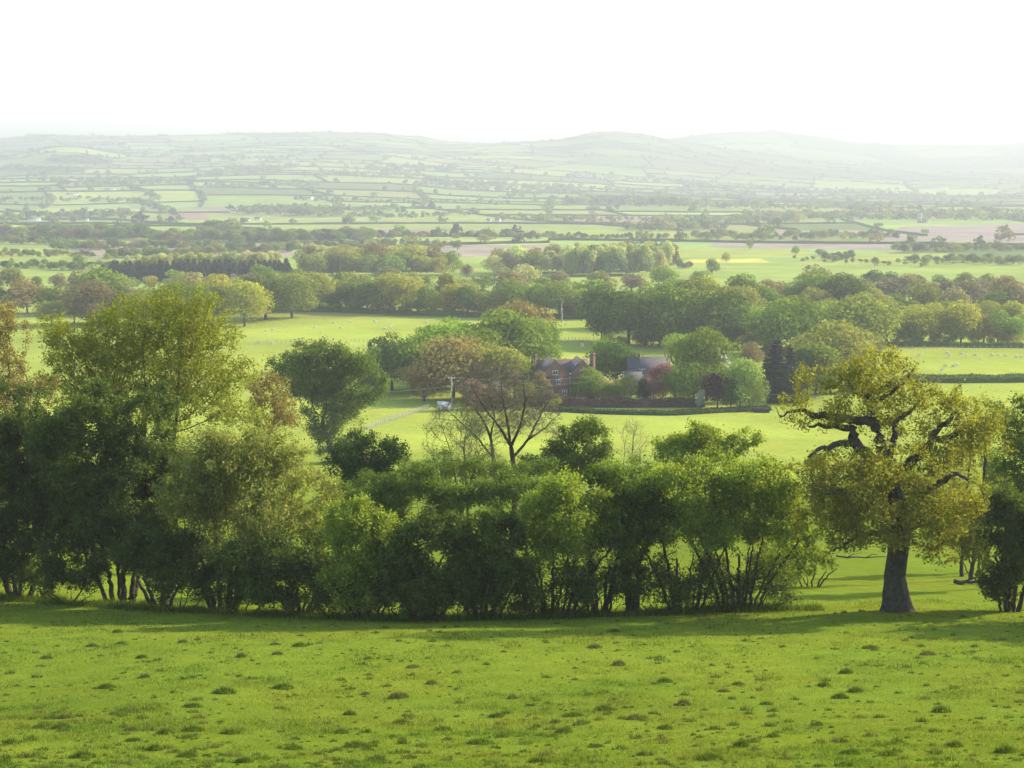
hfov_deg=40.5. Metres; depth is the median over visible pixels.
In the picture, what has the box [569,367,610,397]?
broadleaf tree
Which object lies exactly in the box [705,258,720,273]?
broadleaf tree
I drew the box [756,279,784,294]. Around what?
spreading tree
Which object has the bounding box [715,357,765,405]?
broadleaf tree
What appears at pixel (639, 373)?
barn
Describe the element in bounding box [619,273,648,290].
spreading tree
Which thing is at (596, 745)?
grass tussock
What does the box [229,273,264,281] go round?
spreading tree
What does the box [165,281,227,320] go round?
spreading tree
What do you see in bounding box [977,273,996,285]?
broadleaf tree
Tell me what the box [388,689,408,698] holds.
grass tussock
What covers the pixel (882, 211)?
hedge
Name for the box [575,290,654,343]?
spreading tree
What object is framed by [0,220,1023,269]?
valley trees
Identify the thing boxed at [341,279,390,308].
broadleaf tree
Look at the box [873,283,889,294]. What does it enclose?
broadleaf tree
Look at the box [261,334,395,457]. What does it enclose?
oak tree
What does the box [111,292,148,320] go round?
broadleaf tree
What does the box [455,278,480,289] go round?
spreading tree
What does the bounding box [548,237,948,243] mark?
hedge
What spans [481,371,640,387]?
power line
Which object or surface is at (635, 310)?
spreading tree
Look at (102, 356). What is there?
maple tree
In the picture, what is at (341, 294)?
broadleaf tree
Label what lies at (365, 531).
hedge shrub
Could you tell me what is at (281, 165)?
hedge
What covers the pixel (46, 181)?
hedge
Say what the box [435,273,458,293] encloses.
broadleaf tree
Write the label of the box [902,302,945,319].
spreading tree
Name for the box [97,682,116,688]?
grass tussock
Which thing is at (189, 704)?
grass tussock
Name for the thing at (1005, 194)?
hedge
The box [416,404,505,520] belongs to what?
bare tree
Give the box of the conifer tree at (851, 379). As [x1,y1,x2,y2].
[840,355,861,393]
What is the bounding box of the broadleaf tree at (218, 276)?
[205,273,232,285]
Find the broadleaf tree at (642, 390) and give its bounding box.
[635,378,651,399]
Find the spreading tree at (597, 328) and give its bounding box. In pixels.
[587,316,606,339]
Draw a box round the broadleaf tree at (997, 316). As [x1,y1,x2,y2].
[977,310,1023,340]
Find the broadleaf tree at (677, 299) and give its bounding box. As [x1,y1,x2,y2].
[641,286,705,340]
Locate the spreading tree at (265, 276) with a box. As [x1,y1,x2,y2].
[255,272,280,281]
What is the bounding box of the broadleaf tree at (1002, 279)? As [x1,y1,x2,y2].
[988,275,1023,299]
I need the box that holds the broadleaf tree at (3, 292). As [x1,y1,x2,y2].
[0,287,13,305]
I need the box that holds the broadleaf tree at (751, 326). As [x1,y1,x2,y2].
[743,314,787,349]
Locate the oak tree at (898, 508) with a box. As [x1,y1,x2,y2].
[772,343,1018,612]
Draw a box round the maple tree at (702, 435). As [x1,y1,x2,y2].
[648,416,766,571]
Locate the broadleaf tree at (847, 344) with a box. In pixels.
[787,319,877,377]
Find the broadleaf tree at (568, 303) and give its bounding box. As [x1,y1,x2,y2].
[559,291,577,312]
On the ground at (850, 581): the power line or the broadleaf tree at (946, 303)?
the broadleaf tree at (946, 303)
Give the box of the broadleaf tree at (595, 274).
[586,271,618,290]
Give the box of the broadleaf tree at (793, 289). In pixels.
[780,281,808,302]
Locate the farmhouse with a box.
[527,351,595,403]
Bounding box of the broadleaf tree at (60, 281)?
[47,273,67,290]
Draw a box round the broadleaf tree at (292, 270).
[280,269,303,274]
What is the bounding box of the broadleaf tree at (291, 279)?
[267,272,323,317]
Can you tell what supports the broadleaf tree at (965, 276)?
on the ground at (850, 581)
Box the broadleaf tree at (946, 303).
[931,300,957,319]
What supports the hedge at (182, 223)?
on the ground at (850, 581)
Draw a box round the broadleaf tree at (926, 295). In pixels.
[905,278,943,306]
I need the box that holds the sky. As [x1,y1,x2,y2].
[0,0,1023,144]
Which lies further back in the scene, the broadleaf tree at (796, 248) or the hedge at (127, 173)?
the hedge at (127, 173)
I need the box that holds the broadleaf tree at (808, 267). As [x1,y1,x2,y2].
[802,264,834,282]
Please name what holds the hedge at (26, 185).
on the ground at (850, 581)
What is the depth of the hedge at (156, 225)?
1804.48 m
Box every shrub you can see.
[0,374,84,598]
[8,377,197,601]
[85,513,227,606]
[147,416,348,608]
[216,524,358,614]
[311,490,423,619]
[374,501,488,620]
[397,301,416,313]
[439,496,537,618]
[458,378,488,408]
[485,381,510,408]
[501,461,618,617]
[512,380,536,404]
[525,381,549,404]
[531,370,551,403]
[533,303,549,313]
[545,394,561,406]
[557,307,573,313]
[562,458,647,612]
[581,381,609,398]
[600,384,625,397]
[601,332,615,342]
[608,375,641,398]
[609,478,679,611]
[613,417,650,568]
[615,335,628,344]
[630,325,660,346]
[630,334,649,345]
[636,449,742,610]
[645,379,666,398]
[654,335,668,346]
[686,449,812,609]
[714,331,735,345]
[734,333,761,347]
[738,374,770,405]
[739,341,764,365]
[756,521,839,586]
[767,366,821,401]
[783,343,801,352]
[890,338,900,341]
[895,329,920,341]
[928,334,944,341]
[937,456,1012,573]
[942,335,958,341]
[966,329,982,342]
[969,484,1023,611]
[985,337,994,342]
[997,335,1010,341]
[1007,333,1023,341]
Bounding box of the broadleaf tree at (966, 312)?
[941,299,986,342]
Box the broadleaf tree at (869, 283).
[860,280,877,294]
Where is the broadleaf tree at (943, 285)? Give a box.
[938,280,959,299]
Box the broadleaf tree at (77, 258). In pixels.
[71,254,87,267]
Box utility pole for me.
[448,377,454,410]
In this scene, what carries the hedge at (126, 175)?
on the ground at (850, 581)
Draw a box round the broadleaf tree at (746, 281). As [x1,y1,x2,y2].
[724,272,759,303]
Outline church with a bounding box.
[917,213,928,222]
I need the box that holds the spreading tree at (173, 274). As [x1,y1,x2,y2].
[162,269,185,283]
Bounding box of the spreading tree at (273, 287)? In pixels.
[234,272,301,319]
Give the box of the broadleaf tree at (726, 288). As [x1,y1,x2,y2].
[707,285,737,308]
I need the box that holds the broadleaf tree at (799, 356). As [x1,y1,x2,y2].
[785,347,825,385]
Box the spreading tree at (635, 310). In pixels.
[609,286,682,344]
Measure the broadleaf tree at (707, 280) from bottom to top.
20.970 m
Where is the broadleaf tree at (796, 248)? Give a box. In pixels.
[791,246,799,252]
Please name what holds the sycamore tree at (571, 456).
on the ground at (850, 581)
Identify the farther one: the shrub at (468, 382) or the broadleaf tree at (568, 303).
the broadleaf tree at (568, 303)
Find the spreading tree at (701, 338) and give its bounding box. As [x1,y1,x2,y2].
[664,325,741,400]
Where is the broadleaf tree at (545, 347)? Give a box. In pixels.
[514,317,562,359]
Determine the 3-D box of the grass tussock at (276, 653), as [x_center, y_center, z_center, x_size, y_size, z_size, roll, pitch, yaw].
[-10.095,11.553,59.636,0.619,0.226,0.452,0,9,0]
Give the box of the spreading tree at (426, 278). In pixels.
[421,274,436,288]
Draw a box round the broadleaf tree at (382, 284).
[369,272,410,306]
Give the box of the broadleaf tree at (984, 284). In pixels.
[970,278,993,293]
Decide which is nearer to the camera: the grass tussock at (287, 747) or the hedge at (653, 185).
the grass tussock at (287, 747)
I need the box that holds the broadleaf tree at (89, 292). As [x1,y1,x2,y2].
[60,279,117,323]
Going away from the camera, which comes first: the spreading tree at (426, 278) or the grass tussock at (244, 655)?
the grass tussock at (244, 655)
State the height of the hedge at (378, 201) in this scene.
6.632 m
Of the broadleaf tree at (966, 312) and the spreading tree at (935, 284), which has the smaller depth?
the broadleaf tree at (966, 312)
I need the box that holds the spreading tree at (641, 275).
[626,271,652,290]
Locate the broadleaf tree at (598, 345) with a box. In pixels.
[590,335,612,375]
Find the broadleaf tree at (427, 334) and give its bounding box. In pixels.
[401,323,472,385]
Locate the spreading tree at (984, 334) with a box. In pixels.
[969,313,1004,342]
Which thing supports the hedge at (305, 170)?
on the ground at (850, 581)
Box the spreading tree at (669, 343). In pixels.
[661,332,691,358]
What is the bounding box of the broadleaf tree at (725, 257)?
[721,252,730,261]
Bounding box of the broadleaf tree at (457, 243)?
[452,240,461,250]
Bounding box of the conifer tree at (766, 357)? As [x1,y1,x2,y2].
[758,356,770,395]
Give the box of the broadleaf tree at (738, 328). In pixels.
[704,305,754,347]
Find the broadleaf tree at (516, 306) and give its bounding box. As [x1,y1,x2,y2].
[492,298,555,358]
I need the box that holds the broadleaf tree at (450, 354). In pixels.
[407,334,489,398]
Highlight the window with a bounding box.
[552,370,557,375]
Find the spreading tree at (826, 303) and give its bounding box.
[812,299,836,320]
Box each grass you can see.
[0,587,825,623]
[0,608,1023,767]
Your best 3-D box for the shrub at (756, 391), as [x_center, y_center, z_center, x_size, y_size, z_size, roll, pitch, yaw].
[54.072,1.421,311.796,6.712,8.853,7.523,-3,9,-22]
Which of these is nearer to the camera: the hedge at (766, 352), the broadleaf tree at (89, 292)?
the hedge at (766, 352)
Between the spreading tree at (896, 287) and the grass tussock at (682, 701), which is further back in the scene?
the spreading tree at (896, 287)
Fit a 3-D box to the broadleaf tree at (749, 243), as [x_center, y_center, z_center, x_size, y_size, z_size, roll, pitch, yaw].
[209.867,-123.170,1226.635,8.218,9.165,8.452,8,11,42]
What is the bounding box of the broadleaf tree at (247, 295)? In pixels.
[212,277,274,325]
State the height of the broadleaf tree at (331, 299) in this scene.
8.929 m
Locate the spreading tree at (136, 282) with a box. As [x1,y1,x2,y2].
[129,277,140,286]
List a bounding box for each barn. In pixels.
[28,217,40,220]
[621,371,642,394]
[625,352,670,381]
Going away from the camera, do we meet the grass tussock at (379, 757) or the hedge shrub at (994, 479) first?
the grass tussock at (379, 757)
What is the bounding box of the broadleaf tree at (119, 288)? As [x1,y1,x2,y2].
[78,283,135,318]
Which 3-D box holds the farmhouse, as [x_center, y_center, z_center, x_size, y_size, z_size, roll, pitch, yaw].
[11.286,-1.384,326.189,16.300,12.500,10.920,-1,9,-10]
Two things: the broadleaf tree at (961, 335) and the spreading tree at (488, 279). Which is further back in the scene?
the spreading tree at (488, 279)
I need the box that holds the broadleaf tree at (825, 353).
[797,341,848,394]
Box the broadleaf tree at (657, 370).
[646,363,674,395]
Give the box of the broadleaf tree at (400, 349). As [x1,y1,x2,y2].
[379,336,431,391]
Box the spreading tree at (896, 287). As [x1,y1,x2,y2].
[880,275,923,295]
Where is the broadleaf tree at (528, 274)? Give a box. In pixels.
[513,263,541,284]
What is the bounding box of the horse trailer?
[437,401,451,411]
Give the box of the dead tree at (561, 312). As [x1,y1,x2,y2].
[561,301,564,321]
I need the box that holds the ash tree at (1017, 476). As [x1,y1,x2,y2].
[980,391,1023,561]
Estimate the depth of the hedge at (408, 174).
4008.10 m
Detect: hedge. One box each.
[0,173,1020,198]
[0,179,169,182]
[0,184,58,186]
[0,189,194,192]
[0,203,37,205]
[0,222,77,226]
[2,218,118,219]
[5,173,55,176]
[5,208,265,228]
[7,222,186,224]
[52,200,201,205]
[56,170,209,174]
[59,234,546,236]
[63,183,188,187]
[64,224,200,226]
[87,165,481,172]
[111,173,138,176]
[133,211,229,212]
[187,222,346,224]
[190,176,204,206]
[194,179,412,184]
[194,181,294,185]
[198,186,415,192]
[204,194,418,198]
[266,172,327,173]
[272,169,334,171]
[293,240,549,249]
[297,188,335,194]
[297,306,585,318]
[334,201,411,202]
[344,171,464,177]
[348,222,593,224]
[357,207,432,208]
[411,205,682,230]
[418,185,575,193]
[425,192,842,203]
[431,201,549,204]
[434,198,561,201]
[447,209,602,210]
[463,178,610,184]
[490,214,742,215]
[493,171,689,184]
[542,404,771,415]
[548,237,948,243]
[551,396,705,407]
[557,203,602,204]
[581,221,855,224]
[584,194,806,199]
[585,190,686,195]
[586,207,625,213]
[613,186,732,191]
[614,210,754,212]
[615,183,717,187]
[656,177,749,194]
[700,195,796,198]
[711,185,888,193]
[735,190,832,193]
[743,223,797,229]
[746,199,825,201]
[751,204,871,206]
[755,346,786,355]
[756,211,985,213]
[788,196,904,208]
[801,198,914,199]
[831,200,1023,202]
[835,201,915,203]
[841,192,936,195]
[841,218,879,229]
[872,203,1019,204]
[879,228,927,235]
[879,340,1023,347]
[899,206,1023,207]
[900,374,1023,382]
[906,372,1023,377]
[943,195,1022,196]
[948,243,1023,245]
[962,204,1023,205]
[986,193,1023,194]
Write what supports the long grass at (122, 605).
on the ground at (850, 581)
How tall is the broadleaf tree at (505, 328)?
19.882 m
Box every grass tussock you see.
[3,736,18,744]
[32,723,49,728]
[40,654,52,658]
[52,721,72,728]
[54,711,73,719]
[69,749,97,758]
[85,642,98,646]
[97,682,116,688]
[123,725,138,730]
[125,736,142,741]
[135,653,148,658]
[141,672,150,677]
[146,742,163,750]
[156,726,175,734]
[175,749,198,757]
[180,701,203,707]
[181,723,202,731]
[211,685,236,694]
[218,727,239,734]
[234,755,252,762]
[236,652,246,657]
[270,681,293,689]
[271,651,283,654]
[283,744,302,749]
[292,641,307,646]
[334,727,349,733]
[342,709,355,714]
[342,740,369,747]
[367,753,386,761]
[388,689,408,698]
[391,718,410,723]
[405,664,419,668]
[427,678,436,684]
[434,725,453,731]
[465,737,494,744]
[488,710,503,717]
[507,694,518,698]
[528,756,551,762]
[554,726,573,733]
[563,710,584,716]
[587,642,602,648]
[588,742,604,747]
[593,704,613,710]
[612,658,625,665]
[624,713,644,719]
[657,676,673,682]
[657,723,672,728]
[677,698,691,705]
[695,751,723,760]
[717,688,730,692]
[732,680,744,684]
[732,737,748,747]
[759,700,772,704]
[766,732,779,737]
[817,680,829,686]
[830,692,848,698]
[838,746,861,754]
[839,667,853,673]
[847,685,863,692]
[861,644,879,648]
[877,749,899,756]
[919,649,936,655]
[931,704,952,712]
[944,739,964,747]
[994,741,1017,753]
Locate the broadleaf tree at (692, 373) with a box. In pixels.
[668,357,717,398]
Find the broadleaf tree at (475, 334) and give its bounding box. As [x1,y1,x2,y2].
[443,326,503,372]
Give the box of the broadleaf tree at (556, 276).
[546,270,571,286]
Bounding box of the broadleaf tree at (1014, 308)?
[999,300,1023,318]
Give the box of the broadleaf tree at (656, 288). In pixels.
[636,282,666,296]
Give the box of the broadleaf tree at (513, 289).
[489,278,530,307]
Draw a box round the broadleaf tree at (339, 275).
[331,272,349,285]
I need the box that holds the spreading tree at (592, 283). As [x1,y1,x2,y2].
[564,278,611,293]
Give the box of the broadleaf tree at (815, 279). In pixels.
[795,269,840,301]
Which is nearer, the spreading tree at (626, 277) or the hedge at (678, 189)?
the spreading tree at (626, 277)
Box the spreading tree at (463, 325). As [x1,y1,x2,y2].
[438,316,476,332]
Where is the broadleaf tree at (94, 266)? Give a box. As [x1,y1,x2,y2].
[84,264,111,277]
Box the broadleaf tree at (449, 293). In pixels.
[434,283,470,310]
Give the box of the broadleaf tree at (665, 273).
[649,265,681,286]
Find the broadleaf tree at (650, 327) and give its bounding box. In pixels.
[636,314,676,345]
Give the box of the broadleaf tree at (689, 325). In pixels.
[663,305,718,335]
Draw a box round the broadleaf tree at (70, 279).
[65,270,82,290]
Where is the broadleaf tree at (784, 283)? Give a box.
[774,280,788,295]
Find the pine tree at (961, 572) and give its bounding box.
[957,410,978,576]
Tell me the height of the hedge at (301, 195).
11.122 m
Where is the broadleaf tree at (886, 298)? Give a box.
[878,297,897,307]
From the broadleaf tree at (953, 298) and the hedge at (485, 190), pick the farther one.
the hedge at (485, 190)
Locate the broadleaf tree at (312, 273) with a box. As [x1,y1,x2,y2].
[296,270,335,302]
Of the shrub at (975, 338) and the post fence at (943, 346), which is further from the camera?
the shrub at (975, 338)
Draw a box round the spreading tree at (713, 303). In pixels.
[681,285,751,341]
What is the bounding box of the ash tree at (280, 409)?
[241,369,304,520]
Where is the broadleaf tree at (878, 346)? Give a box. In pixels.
[842,330,886,368]
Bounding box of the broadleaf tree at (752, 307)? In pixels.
[735,305,764,338]
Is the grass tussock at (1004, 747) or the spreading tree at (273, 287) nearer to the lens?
the grass tussock at (1004, 747)
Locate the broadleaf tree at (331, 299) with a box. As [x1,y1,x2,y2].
[319,291,344,306]
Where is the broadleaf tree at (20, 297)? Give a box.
[2,278,46,312]
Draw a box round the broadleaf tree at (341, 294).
[335,282,364,306]
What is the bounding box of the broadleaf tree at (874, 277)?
[859,270,884,284]
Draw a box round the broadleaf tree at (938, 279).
[931,274,950,287]
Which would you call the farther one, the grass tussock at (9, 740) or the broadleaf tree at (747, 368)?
the broadleaf tree at (747, 368)
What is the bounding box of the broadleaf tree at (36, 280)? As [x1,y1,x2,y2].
[30,276,43,287]
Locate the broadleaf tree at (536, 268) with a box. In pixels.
[534,265,540,275]
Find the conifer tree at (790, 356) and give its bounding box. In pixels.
[778,347,806,401]
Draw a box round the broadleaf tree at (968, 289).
[953,279,988,303]
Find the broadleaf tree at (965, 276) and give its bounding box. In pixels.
[953,272,977,282]
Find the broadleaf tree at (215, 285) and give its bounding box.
[199,278,236,321]
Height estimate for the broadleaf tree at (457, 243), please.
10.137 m
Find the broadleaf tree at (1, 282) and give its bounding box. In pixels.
[0,279,5,289]
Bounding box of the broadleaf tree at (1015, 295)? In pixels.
[999,281,1023,304]
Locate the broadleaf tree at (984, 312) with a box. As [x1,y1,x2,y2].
[970,305,986,313]
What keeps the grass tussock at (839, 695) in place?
on the ground at (850, 581)
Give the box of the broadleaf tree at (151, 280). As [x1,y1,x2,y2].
[142,275,160,289]
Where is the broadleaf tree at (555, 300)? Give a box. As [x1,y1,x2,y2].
[531,280,584,313]
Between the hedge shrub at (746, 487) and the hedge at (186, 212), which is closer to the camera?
the hedge shrub at (746, 487)
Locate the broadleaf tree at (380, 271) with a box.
[374,266,403,277]
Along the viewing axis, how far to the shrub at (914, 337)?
456.46 m
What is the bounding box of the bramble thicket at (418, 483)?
[312,458,555,572]
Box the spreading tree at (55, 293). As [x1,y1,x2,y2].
[34,285,71,308]
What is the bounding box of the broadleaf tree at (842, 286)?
[813,274,876,304]
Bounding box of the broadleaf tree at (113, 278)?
[71,267,127,289]
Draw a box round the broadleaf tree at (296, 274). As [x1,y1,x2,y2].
[283,271,307,282]
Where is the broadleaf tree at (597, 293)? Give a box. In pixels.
[574,284,632,335]
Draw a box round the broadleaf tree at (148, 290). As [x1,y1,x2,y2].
[133,286,154,298]
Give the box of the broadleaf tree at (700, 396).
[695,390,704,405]
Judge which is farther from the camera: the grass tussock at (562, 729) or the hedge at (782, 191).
the hedge at (782, 191)
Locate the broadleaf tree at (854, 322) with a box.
[817,298,899,340]
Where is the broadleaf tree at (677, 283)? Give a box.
[647,276,717,302]
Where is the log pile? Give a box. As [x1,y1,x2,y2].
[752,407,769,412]
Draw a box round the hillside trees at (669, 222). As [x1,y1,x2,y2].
[0,129,1023,244]
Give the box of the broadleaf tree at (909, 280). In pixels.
[898,273,930,296]
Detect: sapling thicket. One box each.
[350,443,564,549]
[597,448,678,565]
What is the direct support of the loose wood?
on the ground at (850, 581)
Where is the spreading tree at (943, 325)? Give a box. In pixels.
[901,307,967,336]
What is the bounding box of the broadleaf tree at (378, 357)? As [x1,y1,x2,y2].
[357,346,398,391]
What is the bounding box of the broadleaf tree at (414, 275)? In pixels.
[403,271,423,285]
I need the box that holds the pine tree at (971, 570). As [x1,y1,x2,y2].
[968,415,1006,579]
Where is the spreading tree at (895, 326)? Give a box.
[881,304,907,341]
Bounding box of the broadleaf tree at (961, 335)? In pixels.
[940,317,967,339]
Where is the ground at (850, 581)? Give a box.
[0,131,1023,767]
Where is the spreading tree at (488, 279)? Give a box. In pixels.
[470,274,498,288]
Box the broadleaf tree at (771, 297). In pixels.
[758,292,784,308]
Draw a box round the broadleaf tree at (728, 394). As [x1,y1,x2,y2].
[717,377,742,406]
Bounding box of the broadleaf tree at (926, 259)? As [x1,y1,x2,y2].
[920,256,930,266]
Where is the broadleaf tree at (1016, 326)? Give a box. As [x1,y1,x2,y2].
[995,316,1023,340]
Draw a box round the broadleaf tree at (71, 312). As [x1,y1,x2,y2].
[60,299,85,322]
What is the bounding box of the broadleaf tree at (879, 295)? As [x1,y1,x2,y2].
[865,287,894,299]
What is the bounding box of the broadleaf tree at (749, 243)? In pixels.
[745,240,754,249]
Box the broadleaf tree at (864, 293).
[852,291,873,300]
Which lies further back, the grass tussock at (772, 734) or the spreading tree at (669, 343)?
the spreading tree at (669, 343)
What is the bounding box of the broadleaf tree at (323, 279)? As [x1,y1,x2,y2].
[306,273,333,305]
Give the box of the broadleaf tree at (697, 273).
[690,270,712,282]
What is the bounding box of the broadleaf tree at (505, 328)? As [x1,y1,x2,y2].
[468,308,542,360]
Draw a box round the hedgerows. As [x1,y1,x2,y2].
[0,130,1023,195]
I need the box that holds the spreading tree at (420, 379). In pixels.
[392,364,448,400]
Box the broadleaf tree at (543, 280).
[533,277,552,288]
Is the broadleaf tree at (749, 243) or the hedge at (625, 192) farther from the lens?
the hedge at (625, 192)
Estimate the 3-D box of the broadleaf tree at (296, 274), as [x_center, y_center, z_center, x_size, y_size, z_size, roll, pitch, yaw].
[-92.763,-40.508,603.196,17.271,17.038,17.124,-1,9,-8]
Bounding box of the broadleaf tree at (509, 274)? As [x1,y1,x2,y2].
[492,268,528,288]
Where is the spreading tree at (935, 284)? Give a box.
[911,282,939,303]
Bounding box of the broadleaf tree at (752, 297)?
[721,285,766,309]
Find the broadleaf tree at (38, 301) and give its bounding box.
[30,288,53,305]
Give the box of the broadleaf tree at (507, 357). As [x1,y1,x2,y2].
[468,342,535,389]
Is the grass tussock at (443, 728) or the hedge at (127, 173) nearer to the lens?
the grass tussock at (443, 728)
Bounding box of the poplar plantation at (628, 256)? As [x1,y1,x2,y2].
[564,239,679,274]
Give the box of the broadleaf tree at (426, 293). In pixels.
[412,285,439,309]
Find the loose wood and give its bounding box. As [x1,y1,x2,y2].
[480,244,576,274]
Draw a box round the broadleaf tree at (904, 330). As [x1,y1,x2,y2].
[893,323,916,339]
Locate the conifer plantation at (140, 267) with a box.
[101,250,292,282]
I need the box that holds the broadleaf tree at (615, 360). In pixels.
[584,341,642,381]
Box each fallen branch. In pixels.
[831,553,885,557]
[953,577,981,584]
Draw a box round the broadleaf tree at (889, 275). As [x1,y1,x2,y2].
[878,271,897,281]
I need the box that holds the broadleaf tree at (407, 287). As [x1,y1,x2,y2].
[384,273,426,307]
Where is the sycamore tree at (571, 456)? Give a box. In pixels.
[516,410,618,562]
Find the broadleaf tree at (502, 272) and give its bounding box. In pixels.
[495,267,513,281]
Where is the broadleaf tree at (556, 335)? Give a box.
[541,320,562,358]
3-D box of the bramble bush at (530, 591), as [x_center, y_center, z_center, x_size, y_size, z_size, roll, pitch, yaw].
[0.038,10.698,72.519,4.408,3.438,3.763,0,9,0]
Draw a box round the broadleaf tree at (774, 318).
[739,298,814,349]
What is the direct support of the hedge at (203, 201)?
on the ground at (850, 581)
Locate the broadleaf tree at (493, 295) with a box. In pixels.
[484,289,515,310]
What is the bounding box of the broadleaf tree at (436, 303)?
[420,293,445,309]
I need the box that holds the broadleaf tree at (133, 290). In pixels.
[118,282,136,292]
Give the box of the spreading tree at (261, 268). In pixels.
[249,264,281,276]
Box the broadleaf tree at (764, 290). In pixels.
[749,285,779,303]
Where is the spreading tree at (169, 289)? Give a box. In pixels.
[139,284,210,325]
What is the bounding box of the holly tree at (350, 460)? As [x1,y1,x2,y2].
[320,425,411,515]
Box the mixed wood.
[291,243,464,273]
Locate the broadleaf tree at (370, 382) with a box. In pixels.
[361,368,386,390]
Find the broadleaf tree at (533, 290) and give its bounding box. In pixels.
[523,283,550,310]
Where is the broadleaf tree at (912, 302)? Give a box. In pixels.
[904,300,920,307]
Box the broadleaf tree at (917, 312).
[892,307,942,340]
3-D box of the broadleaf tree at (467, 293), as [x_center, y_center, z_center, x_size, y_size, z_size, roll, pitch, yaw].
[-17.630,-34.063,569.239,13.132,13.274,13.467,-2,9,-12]
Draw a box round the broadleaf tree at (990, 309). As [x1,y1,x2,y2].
[977,300,1005,315]
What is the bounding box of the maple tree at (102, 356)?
[30,279,272,573]
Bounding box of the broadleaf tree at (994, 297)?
[977,291,1009,307]
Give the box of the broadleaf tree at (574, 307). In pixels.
[567,289,589,312]
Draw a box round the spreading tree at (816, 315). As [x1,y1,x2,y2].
[754,297,835,345]
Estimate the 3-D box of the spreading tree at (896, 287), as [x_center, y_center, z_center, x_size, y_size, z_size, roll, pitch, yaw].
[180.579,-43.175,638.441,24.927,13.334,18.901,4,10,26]
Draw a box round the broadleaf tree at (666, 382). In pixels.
[658,370,684,397]
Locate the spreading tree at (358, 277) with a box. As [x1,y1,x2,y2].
[330,271,374,288]
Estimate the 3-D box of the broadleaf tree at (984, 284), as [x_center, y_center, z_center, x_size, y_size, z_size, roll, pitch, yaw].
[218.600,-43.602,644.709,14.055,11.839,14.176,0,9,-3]
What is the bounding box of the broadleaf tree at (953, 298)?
[939,286,972,304]
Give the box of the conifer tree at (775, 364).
[752,339,798,403]
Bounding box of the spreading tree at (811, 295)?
[784,286,835,305]
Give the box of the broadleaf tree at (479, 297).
[468,291,494,311]
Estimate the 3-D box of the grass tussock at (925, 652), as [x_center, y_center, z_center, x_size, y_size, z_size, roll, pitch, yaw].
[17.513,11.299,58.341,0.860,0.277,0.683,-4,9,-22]
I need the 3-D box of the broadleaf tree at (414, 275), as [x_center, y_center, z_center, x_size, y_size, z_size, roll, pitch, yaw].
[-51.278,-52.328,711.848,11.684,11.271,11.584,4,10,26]
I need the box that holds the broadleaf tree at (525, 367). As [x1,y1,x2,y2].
[503,353,531,395]
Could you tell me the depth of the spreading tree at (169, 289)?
514.32 m
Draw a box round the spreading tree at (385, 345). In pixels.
[367,331,407,390]
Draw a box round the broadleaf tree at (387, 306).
[363,289,393,308]
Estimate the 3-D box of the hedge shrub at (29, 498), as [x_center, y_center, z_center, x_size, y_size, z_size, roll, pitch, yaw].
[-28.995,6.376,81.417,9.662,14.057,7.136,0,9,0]
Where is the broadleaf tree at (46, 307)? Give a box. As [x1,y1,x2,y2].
[32,299,69,324]
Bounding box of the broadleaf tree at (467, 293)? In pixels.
[454,286,481,311]
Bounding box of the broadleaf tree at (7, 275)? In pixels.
[0,267,27,286]
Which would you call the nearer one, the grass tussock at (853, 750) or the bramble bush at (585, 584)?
the grass tussock at (853, 750)
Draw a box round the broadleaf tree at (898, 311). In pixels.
[826,294,904,344]
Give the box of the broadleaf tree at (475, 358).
[455,348,502,397]
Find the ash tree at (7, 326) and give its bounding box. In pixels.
[0,294,61,543]
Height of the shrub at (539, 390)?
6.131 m
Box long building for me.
[923,186,948,188]
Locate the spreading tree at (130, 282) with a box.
[119,275,134,288]
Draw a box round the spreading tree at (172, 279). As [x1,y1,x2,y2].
[164,276,197,284]
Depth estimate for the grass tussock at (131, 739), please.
38.83 m
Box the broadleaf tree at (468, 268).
[459,264,473,277]
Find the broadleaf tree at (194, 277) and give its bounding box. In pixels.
[162,271,204,289]
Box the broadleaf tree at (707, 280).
[678,275,743,299]
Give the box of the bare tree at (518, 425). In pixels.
[430,360,565,557]
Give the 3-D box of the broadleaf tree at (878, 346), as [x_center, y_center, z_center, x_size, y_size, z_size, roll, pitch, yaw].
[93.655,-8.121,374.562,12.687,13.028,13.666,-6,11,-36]
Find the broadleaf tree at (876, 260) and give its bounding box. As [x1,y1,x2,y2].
[871,257,879,266]
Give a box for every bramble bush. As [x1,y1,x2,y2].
[0,537,54,598]
[27,543,112,603]
[139,546,226,611]
[203,548,278,614]
[301,551,370,618]
[365,565,435,620]
[431,563,499,620]
[474,557,554,618]
[526,555,605,616]
[556,549,642,614]
[625,546,702,612]
[675,547,756,608]
[729,544,807,608]
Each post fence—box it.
[250,338,371,344]
[364,404,428,430]
[561,337,595,340]
[887,345,1023,348]
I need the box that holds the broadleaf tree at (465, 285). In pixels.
[459,283,473,289]
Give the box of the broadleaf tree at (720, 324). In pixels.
[704,308,738,340]
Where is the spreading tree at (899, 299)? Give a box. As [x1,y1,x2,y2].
[886,292,913,306]
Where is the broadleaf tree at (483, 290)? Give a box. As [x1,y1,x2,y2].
[476,289,489,296]
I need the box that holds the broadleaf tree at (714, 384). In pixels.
[701,369,731,407]
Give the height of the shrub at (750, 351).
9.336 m

